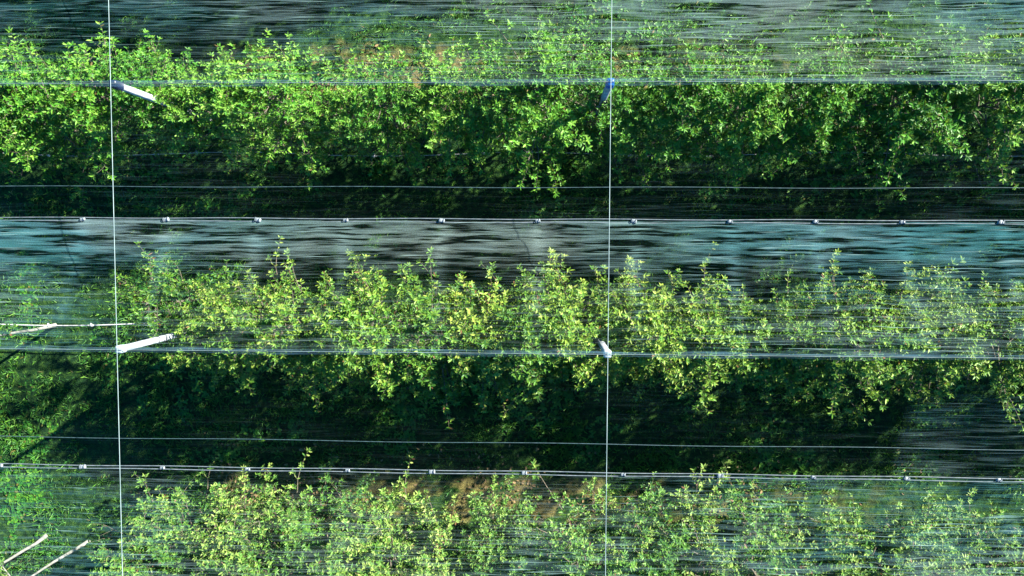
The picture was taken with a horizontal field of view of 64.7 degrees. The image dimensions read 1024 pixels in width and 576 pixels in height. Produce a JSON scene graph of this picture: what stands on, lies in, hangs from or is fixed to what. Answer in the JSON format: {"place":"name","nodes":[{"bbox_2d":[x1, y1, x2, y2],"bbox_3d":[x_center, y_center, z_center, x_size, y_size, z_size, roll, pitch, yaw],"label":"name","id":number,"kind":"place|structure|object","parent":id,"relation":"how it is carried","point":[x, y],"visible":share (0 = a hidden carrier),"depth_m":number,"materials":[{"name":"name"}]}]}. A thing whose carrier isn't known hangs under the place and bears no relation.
{"place":"outdoors","nodes":[
{"label":"outdoors","id":0,"kind":"place"},
{"bbox_2d":[1,321,939,333],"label":"trellis wire","id":1,"kind":"object","parent":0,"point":[49,325],"visible":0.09,"depth_m":15.81,"materials":[{"name":"grey metal"}]},
{"bbox_2d":[0,0,1023,575],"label":"ground","id":2,"kind":"structure","parent":0,"point":[470,200],"depth_m":16.23,"materials":[{"name":"green plant"}]},
{"bbox_2d":[0,65,44,185],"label":"apple tree","id":3,"kind":"object","parent":2,"relation":"on","point":[6,158],"visible":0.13,"depth_m":15.12,"materials":[{"name":"green plant"}]},
{"bbox_2d":[0,534,47,565],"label":"net post","id":4,"kind":"object","parent":2,"relation":"on","point":[42,538],"visible":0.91,"depth_m":16.20,"materials":[{"name":"white concrete"}]},
{"bbox_2d":[0,321,56,336],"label":"net post","id":5,"kind":"object","parent":2,"relation":"on","point":[8,333],"visible":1,"depth_m":14.43,"materials":[{"name":"white concrete"}]},
{"bbox_2d":[0,540,89,575],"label":"net post","id":6,"kind":"object","parent":2,"relation":"on","point":[59,558],"visible":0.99,"depth_m":15.59,"materials":[{"name":"white concrete"}]},
{"bbox_2d":[0,50,98,198],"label":"apple tree","id":7,"kind":"object","parent":2,"relation":"on","point":[56,155],"visible":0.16,"depth_m":15.04,"materials":[{"name":"green plant"}]},
{"bbox_2d":[0,27,158,208],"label":"apple tree","id":8,"kind":"object","parent":2,"relation":"on","point":[36,131],"visible":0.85,"depth_m":13.56,"materials":[{"name":"green plant"}]},
{"bbox_2d":[31,21,187,183],"bbox_3d":[-7.320,-3.379,14.444,2.341,3.713,2.667,-40,91,4],"label":"apple tree","id":9,"kind":"object","parent":2,"relation":"on","point":[87,112],"visible":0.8,"depth_m":13.51,"materials":[{"name":"green plant"}]},
{"bbox_2d":[86,467,212,575],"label":"apple tree","id":10,"kind":"object","parent":2,"relation":"on","point":[114,563],"visible":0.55,"depth_m":14.53,"materials":[{"name":"green plant"}]},
{"bbox_2d":[115,325,203,352],"bbox_3d":[-5.914,0.814,14.447,0.116,4.285,0.116,0,93,2],"label":"net post","id":11,"kind":"object","parent":2,"relation":"on","point":[139,344],"visible":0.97,"depth_m":13.07,"materials":[{"name":"concrete"}]},
{"bbox_2d":[0,348,979,357],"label":"ridge cable","id":12,"kind":"object","parent":11,"relation":"attached to","point":[516,353],"visible":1,"depth_m":12.07,"materials":[{"name":"grey metal"}]},
{"bbox_2d":[0,219,1023,355],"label":"hail net","id":13,"kind":"object","parent":12,"relation":"hanging from","point":[85,230],"visible":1,"depth_m":12.87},
{"bbox_2d":[0,354,1023,478],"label":"hail net","id":14,"kind":"object","parent":12,"relation":"hanging from","point":[512,471],"visible":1,"depth_m":13.09,"materials":[{"name":"white plastic"}]},
{"bbox_2d":[109,80,211,120],"bbox_3d":[-5.897,-3.179,14.215,0.116,4.285,0.116,0,93,2],"label":"net post","id":15,"kind":"object","parent":2,"relation":"on","point":[117,85],"visible":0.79,"depth_m":12.62,"materials":[{"name":"concrete"}]},
{"bbox_2d":[0,80,1023,83],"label":"ridge cable","id":16,"kind":"object","parent":15,"relation":"attached to","point":[451,82],"visible":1,"depth_m":11.88,"materials":[{"name":"grey metal"}]},
{"bbox_2d":[108,0,122,575],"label":"cross cable","id":17,"kind":"object","parent":16,"relation":"attached to","point":[115,286],"visible":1,"depth_m":12.21,"materials":[{"name":"grey metal"}]},
{"bbox_2d":[0,186,1023,220],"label":"hail net","id":18,"kind":"object","parent":16,"relation":"hanging from","point":[536,219],"visible":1,"depth_m":12.83,"materials":[{"name":"grey plastic"}]},
{"bbox_2d":[997,220,1004,224],"bbox_3d":[7.664,-1.031,12.665,0.102,0.057,0.081,3,83,-2],"label":"net clip","id":19,"kind":"object","parent":18,"relation":"attached to","point":[1001,222],"visible":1,"depth_m":12.66,"materials":[{"name":"plastic"}]},
{"bbox_2d":[3,0,1023,79],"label":"hail net","id":20,"kind":"object","parent":16,"relation":"hanging from","point":[843,2],"visible":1,"depth_m":12.28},
{"bbox_2d":[605,0,611,575],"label":"cross cable","id":21,"kind":"object","parent":16,"relation":"attached to","point":[608,282],"visible":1,"depth_m":11.95,"materials":[{"name":"grey metal"}]},
{"bbox_2d":[3,466,1023,575],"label":"hail net","id":22,"kind":"object","parent":21,"relation":"hanging from","point":[605,476],"visible":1,"depth_m":13.06,"materials":[{"name":"white plastic"}]},
{"bbox_2d":[96,29,225,164],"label":"apple tree","id":23,"kind":"object","parent":2,"relation":"on","point":[139,79],"visible":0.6,"depth_m":13.77,"materials":[{"name":"green plant"}]},
{"bbox_2d":[107,240,240,352],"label":"apple tree","id":24,"kind":"object","parent":2,"relation":"on","point":[150,317],"visible":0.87,"depth_m":14.41,"materials":[{"name":"green plant"}]},
{"bbox_2d":[105,452,263,575],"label":"apple tree","id":25,"kind":"object","parent":2,"relation":"on","point":[166,558],"visible":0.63,"depth_m":14.41,"materials":[{"name":"green plant"}]},
{"bbox_2d":[146,45,262,171],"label":"apple tree","id":26,"kind":"object","parent":2,"relation":"on","point":[179,109],"visible":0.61,"depth_m":13.73,"materials":[{"name":"green plant"}]},
{"bbox_2d":[162,279,263,388],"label":"apple tree","id":27,"kind":"object","parent":2,"relation":"on","point":[188,325],"visible":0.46,"depth_m":14.09,"materials":[{"name":"green plant"}]},
{"bbox_2d":[172,463,292,575],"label":"apple tree","id":28,"kind":"object","parent":2,"relation":"on","point":[217,554],"visible":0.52,"depth_m":14.47,"materials":[{"name":"green plant"}]},
{"bbox_2d":[179,28,319,181],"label":"apple tree","id":29,"kind":"object","parent":2,"relation":"on","point":[222,82],"visible":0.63,"depth_m":13.58,"materials":[{"name":"green plant"}]},
{"bbox_2d":[180,235,320,395],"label":"apple tree","id":30,"kind":"object","parent":2,"relation":"on","point":[224,323],"visible":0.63,"depth_m":13.75,"materials":[{"name":"green plant"}]},
{"bbox_2d":[190,447,361,575],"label":"apple tree","id":31,"kind":"object","parent":2,"relation":"on","point":[240,563],"visible":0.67,"depth_m":13.93,"materials":[{"name":"green plant"}]},
{"bbox_2d":[219,32,363,190],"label":"apple tree","id":32,"kind":"object","parent":2,"relation":"on","point":[284,91],"visible":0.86,"depth_m":13.60,"materials":[{"name":"green plant"}]},
{"bbox_2d":[222,247,371,412],"bbox_3d":[-3.818,0.750,14.483,2.545,3.870,2.966,0,93,2],"label":"apple tree","id":33,"kind":"object","parent":2,"relation":"on","point":[287,339],"visible":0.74,"depth_m":13.51,"materials":[{"name":"green plant"}]},
{"bbox_2d":[245,448,378,575],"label":"apple tree","id":34,"kind":"object","parent":2,"relation":"on","point":[293,527],"visible":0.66,"depth_m":14.36,"materials":[{"name":"green plant"}]},
{"bbox_2d":[285,271,400,409],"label":"apple tree","id":35,"kind":"object","parent":2,"relation":"on","point":[327,361],"visible":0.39,"depth_m":13.84,"materials":[{"name":"green plant"}]},
{"bbox_2d":[282,476,413,575],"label":"apple tree","id":36,"kind":"object","parent":2,"relation":"on","point":[333,550],"visible":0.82,"depth_m":14.07,"materials":[{"name":"green plant"}]},
{"bbox_2d":[296,46,417,176],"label":"apple tree","id":37,"kind":"object","parent":2,"relation":"on","point":[346,93],"visible":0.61,"depth_m":14.02,"materials":[{"name":"green plant"}]},
{"bbox_2d":[310,249,447,403],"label":"apple tree","id":38,"kind":"object","parent":2,"relation":"on","point":[354,356],"visible":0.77,"depth_m":13.02,"materials":[{"name":"green plant"}]},
{"bbox_2d":[340,43,437,186],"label":"apple tree","id":39,"kind":"object","parent":2,"relation":"on","point":[376,93],"visible":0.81,"depth_m":13.81,"materials":[{"name":"green plant"}]},
{"bbox_2d":[324,455,475,575],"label":"apple tree","id":40,"kind":"object","parent":2,"relation":"on","point":[376,567],"visible":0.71,"depth_m":14.28,"materials":[{"name":"green plant"}]},
{"bbox_2d":[356,246,519,428],"bbox_3d":[-1.462,0.855,14.358,3.026,3.960,3.216,6,94,2],"label":"apple tree","id":41,"kind":"object","parent":2,"relation":"on","point":[423,326],"visible":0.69,"depth_m":13.39,"materials":[{"name":"green plant"}]},
{"bbox_2d":[381,36,501,183],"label":"apple tree","id":42,"kind":"object","parent":2,"relation":"on","point":[438,114],"visible":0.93,"depth_m":13.47,"materials":[{"name":"green plant"}]},
{"bbox_2d":[384,483,502,575],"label":"apple tree","id":43,"kind":"object","parent":2,"relation":"on","point":[437,541],"visible":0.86,"depth_m":14.34,"materials":[{"name":"green plant"}]},
{"bbox_2d":[398,270,543,417],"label":"apple tree","id":44,"kind":"object","parent":2,"relation":"on","point":[486,304],"visible":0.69,"depth_m":13.43,"materials":[{"name":"green plant"}]},
{"bbox_2d":[431,33,545,179],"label":"apple tree","id":45,"kind":"object","parent":2,"relation":"on","point":[487,107],"visible":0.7,"depth_m":13.35,"materials":[{"name":"green plant"}]},
{"bbox_2d":[442,473,541,575],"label":"apple tree","id":46,"kind":"object","parent":2,"relation":"on","point":[484,553],"visible":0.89,"depth_m":14.43,"materials":[{"name":"green plant"}]},
{"bbox_2d":[468,490,573,575],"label":"apple tree","id":47,"kind":"object","parent":2,"relation":"on","point":[524,553],"visible":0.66,"depth_m":14.25,"materials":[{"name":"green plant"}]},
{"bbox_2d":[461,251,593,420],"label":"apple tree","id":48,"kind":"object","parent":2,"relation":"on","point":[530,370],"visible":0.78,"depth_m":13.11,"materials":[{"name":"green plant"}]},
{"bbox_2d":[463,10,617,208],"bbox_3d":[0.456,-3.125,14.112,3.004,3.842,3.421,1,93,2],"label":"apple tree","id":49,"kind":"object","parent":2,"relation":"on","point":[546,70],"visible":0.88,"depth_m":12.86,"materials":[{"name":"green plant"}]},
{"bbox_2d":[508,247,631,393],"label":"apple tree","id":50,"kind":"object","parent":2,"relation":"on","point":[568,347],"visible":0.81,"depth_m":13.19,"materials":[{"name":"green plant"}]},
{"bbox_2d":[509,459,644,575],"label":"apple tree","id":51,"kind":"object","parent":2,"relation":"on","point":[569,544],"visible":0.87,"depth_m":13.88,"materials":[{"name":"green plant"}]},
{"bbox_2d":[591,78,614,124],"bbox_3d":[1.518,-3.132,13.948,0.116,4.285,0.116,0,93,2],"label":"net post","id":52,"kind":"object","parent":2,"relation":"on","point":[605,93],"visible":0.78,"depth_m":12.36,"materials":[{"name":"concrete"}]},
{"bbox_2d":[596,339,610,357],"bbox_3d":[1.501,0.861,14.181,0.116,4.285,0.116,0,93,2],"label":"net post","id":53,"kind":"object","parent":2,"relation":"on","point":[604,348],"visible":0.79,"depth_m":12.46,"materials":[{"name":"concrete"}]},
{"bbox_2d":[543,29,673,183],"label":"apple tree","id":54,"kind":"object","parent":2,"relation":"on","point":[593,91],"visible":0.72,"depth_m":13.46,"materials":[{"name":"green plant"}]},
{"bbox_2d":[563,476,656,575],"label":"apple tree","id":55,"kind":"object","parent":2,"relation":"on","point":[613,555],"visible":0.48,"depth_m":14.44,"materials":[{"name":"green plant"}]},
{"bbox_2d":[568,267,669,401],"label":"apple tree","id":56,"kind":"object","parent":2,"relation":"on","point":[609,333],"visible":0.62,"depth_m":13.51,"materials":[{"name":"green plant"}]},
{"bbox_2d":[215,31,1022,516],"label":"leaf litter","id":57,"kind":"object","parent":2,"relation":"on","point":[509,445],"visible":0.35,"depth_m":16.40,"materials":[{"name":"plant"}]},
{"bbox_2d":[560,52,686,194],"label":"apple tree","id":58,"kind":"object","parent":2,"relation":"on","point":[642,129],"visible":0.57,"depth_m":13.81,"materials":[{"name":"green plant"}]},
{"bbox_2d":[593,255,705,394],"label":"apple tree","id":59,"kind":"object","parent":2,"relation":"on","point":[651,315],"visible":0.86,"depth_m":13.17,"materials":[{"name":"green plant"}]},
{"bbox_2d":[606,471,708,575],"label":"apple tree","id":60,"kind":"object","parent":2,"relation":"on","point":[663,556],"visible":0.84,"depth_m":14.13,"materials":[{"name":"green plant"}]},
{"bbox_2d":[602,31,757,182],"bbox_3d":[3.028,-3.306,14.171,2.721,3.532,2.817,7,94,2],"label":"apple tree","id":61,"kind":"object","parent":2,"relation":"on","point":[693,107],"visible":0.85,"depth_m":13.21,"materials":[{"name":"green plant"}]},
{"bbox_2d":[634,459,765,575],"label":"apple tree","id":62,"kind":"object","parent":2,"relation":"on","point":[712,549],"visible":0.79,"depth_m":14.35,"materials":[{"name":"green plant"}]},
{"bbox_2d":[627,241,788,415],"bbox_3d":[3.278,0.677,14.366,2.835,3.586,2.778,-14,93,3],"label":"apple tree","id":63,"kind":"object","parent":2,"relation":"on","point":[702,331],"visible":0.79,"depth_m":13.40,"materials":[{"name":"green plant"}]},
{"bbox_2d":[688,44,800,191],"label":"apple tree","id":64,"kind":"object","parent":2,"relation":"on","point":[762,94],"visible":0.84,"depth_m":13.11,"materials":[{"name":"green plant"}]},
{"bbox_2d":[698,273,795,405],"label":"apple tree","id":65,"kind":"object","parent":2,"relation":"on","point":[759,337],"visible":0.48,"depth_m":14.09,"materials":[{"name":"green plant"}]},
{"bbox_2d":[685,479,832,575],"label":"apple tree","id":66,"kind":"object","parent":2,"relation":"on","point":[759,524],"visible":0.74,"depth_m":14.29,"materials":[{"name":"green plant"}]},
{"bbox_2d":[711,254,858,403],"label":"apple tree","id":67,"kind":"object","parent":2,"relation":"on","point":[796,333],"visible":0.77,"depth_m":13.62,"materials":[{"name":"green plant"}]},
{"bbox_2d":[734,481,855,575],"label":"apple tree","id":68,"kind":"object","parent":2,"relation":"on","point":[794,543],"visible":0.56,"depth_m":14.21,"materials":[{"name":"green plant"}]},
{"bbox_2d":[730,23,880,179],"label":"apple tree","id":69,"kind":"object","parent":2,"relation":"on","point":[827,106],"visible":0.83,"depth_m":12.96,"materials":[{"name":"green plant"}]},
{"bbox_2d":[764,488,887,575],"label":"apple tree","id":70,"kind":"object","parent":2,"relation":"on","point":[828,550],"visible":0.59,"depth_m":14.43,"materials":[{"name":"green plant"}]},
{"bbox_2d":[781,45,905,190],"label":"apple tree","id":71,"kind":"object","parent":2,"relation":"on","point":[881,109],"visible":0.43,"depth_m":13.53,"materials":[{"name":"green plant"}]},
{"bbox_2d":[763,248,933,425],"bbox_3d":[5.525,0.791,14.084,2.588,3.981,2.992,14,94,1],"label":"apple tree","id":72,"kind":"object","parent":2,"relation":"on","point":[868,369],"visible":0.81,"depth_m":13.09,"materials":[{"name":"green plant"}]},
{"bbox_2d":[778,492,954,575],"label":"apple tree","id":73,"kind":"object","parent":2,"relation":"on","point":[899,551],"visible":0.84,"depth_m":13.88,"materials":[{"name":"green plant"}]},
{"bbox_2d":[828,260,961,413],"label":"apple tree","id":74,"kind":"object","parent":2,"relation":"on","point":[919,316],"visible":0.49,"depth_m":13.54,"materials":[{"name":"green plant"}]},
{"bbox_2d":[809,0,986,211],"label":"apple tree","id":75,"kind":"object","parent":2,"relation":"on","point":[923,85],"visible":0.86,"depth_m":12.70,"materials":[{"name":"green plant"}]},
{"bbox_2d":[842,481,991,575],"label":"apple tree","id":76,"kind":"object","parent":2,"relation":"on","point":[949,556],"visible":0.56,"depth_m":14.15,"materials":[{"name":"green plant"}]},
{"bbox_2d":[836,256,1003,422],"bbox_3d":[7.400,1.005,14.155,2.300,3.732,2.683,-28,92,3],"label":"apple tree","id":77,"kind":"object","parent":2,"relation":"on","point":[952,335],"visible":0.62,"depth_m":13.10,"materials":[{"name":"green plant"}]},
{"bbox_2d":[879,61,988,170],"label":"apple tree","id":78,"kind":"object","parent":2,"relation":"on","point":[961,100],"visible":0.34,"depth_m":13.49,"materials":[{"name":"green plant"}]},
{"bbox_2d":[890,15,1023,200],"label":"apple tree","id":79,"kind":"object","parent":2,"relation":"on","point":[1012,116],"visible":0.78,"depth_m":13.16,"materials":[{"name":"green plant"}]},
{"bbox_2d":[905,270,1023,431],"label":"apple tree","id":80,"kind":"object","parent":2,"relation":"on","point":[1010,320],"visible":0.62,"depth_m":13.62,"materials":[{"name":"green plant"}]},
{"bbox_2d":[919,488,1023,575],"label":"apple tree","id":81,"kind":"object","parent":2,"relation":"on","point":[957,512],"visible":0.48,"depth_m":14.27,"materials":[{"name":"green plant"}]},
{"bbox_2d":[933,497,1023,575],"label":"apple tree","id":82,"kind":"object","parent":2,"relation":"on","point":[997,528],"visible":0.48,"depth_m":14.82,"materials":[{"name":"green plant"}]},
{"bbox_2d":[961,28,1023,194],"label":"apple tree","id":83,"kind":"object","parent":2,"relation":"on","point":[974,154],"visible":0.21,"depth_m":14.26,"materials":[{"name":"green plant"}]},
{"bbox_2d":[969,273,1023,397],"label":"apple tree","id":84,"kind":"object","parent":2,"relation":"on","point":[994,296],"visible":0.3,"depth_m":14.45,"materials":[{"name":"green plant"}]},
{"bbox_2d":[981,278,1023,387],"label":"apple tree","id":85,"kind":"object","parent":2,"relation":"on","point":[1012,281],"visible":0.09,"depth_m":14.65,"materials":[{"name":"green plant"}]},
{"bbox_2d":[989,516,1023,575],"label":"apple tree","id":86,"kind":"object","parent":2,"relation":"on","point":[1020,520],"visible":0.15,"depth_m":14.79,"materials":[{"name":"green plant"}]},
{"bbox_2d":[38,150,1016,157],"bbox_3d":[0.150,-2.579,15.520,24.001,0.160,0.166,0,93,2],"label":"drip hose","id":87,"kind":"object","parent":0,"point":[374,156],"visible":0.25,"depth_m":15.58,"materials":[{"name":"black plastic"}]}
]}

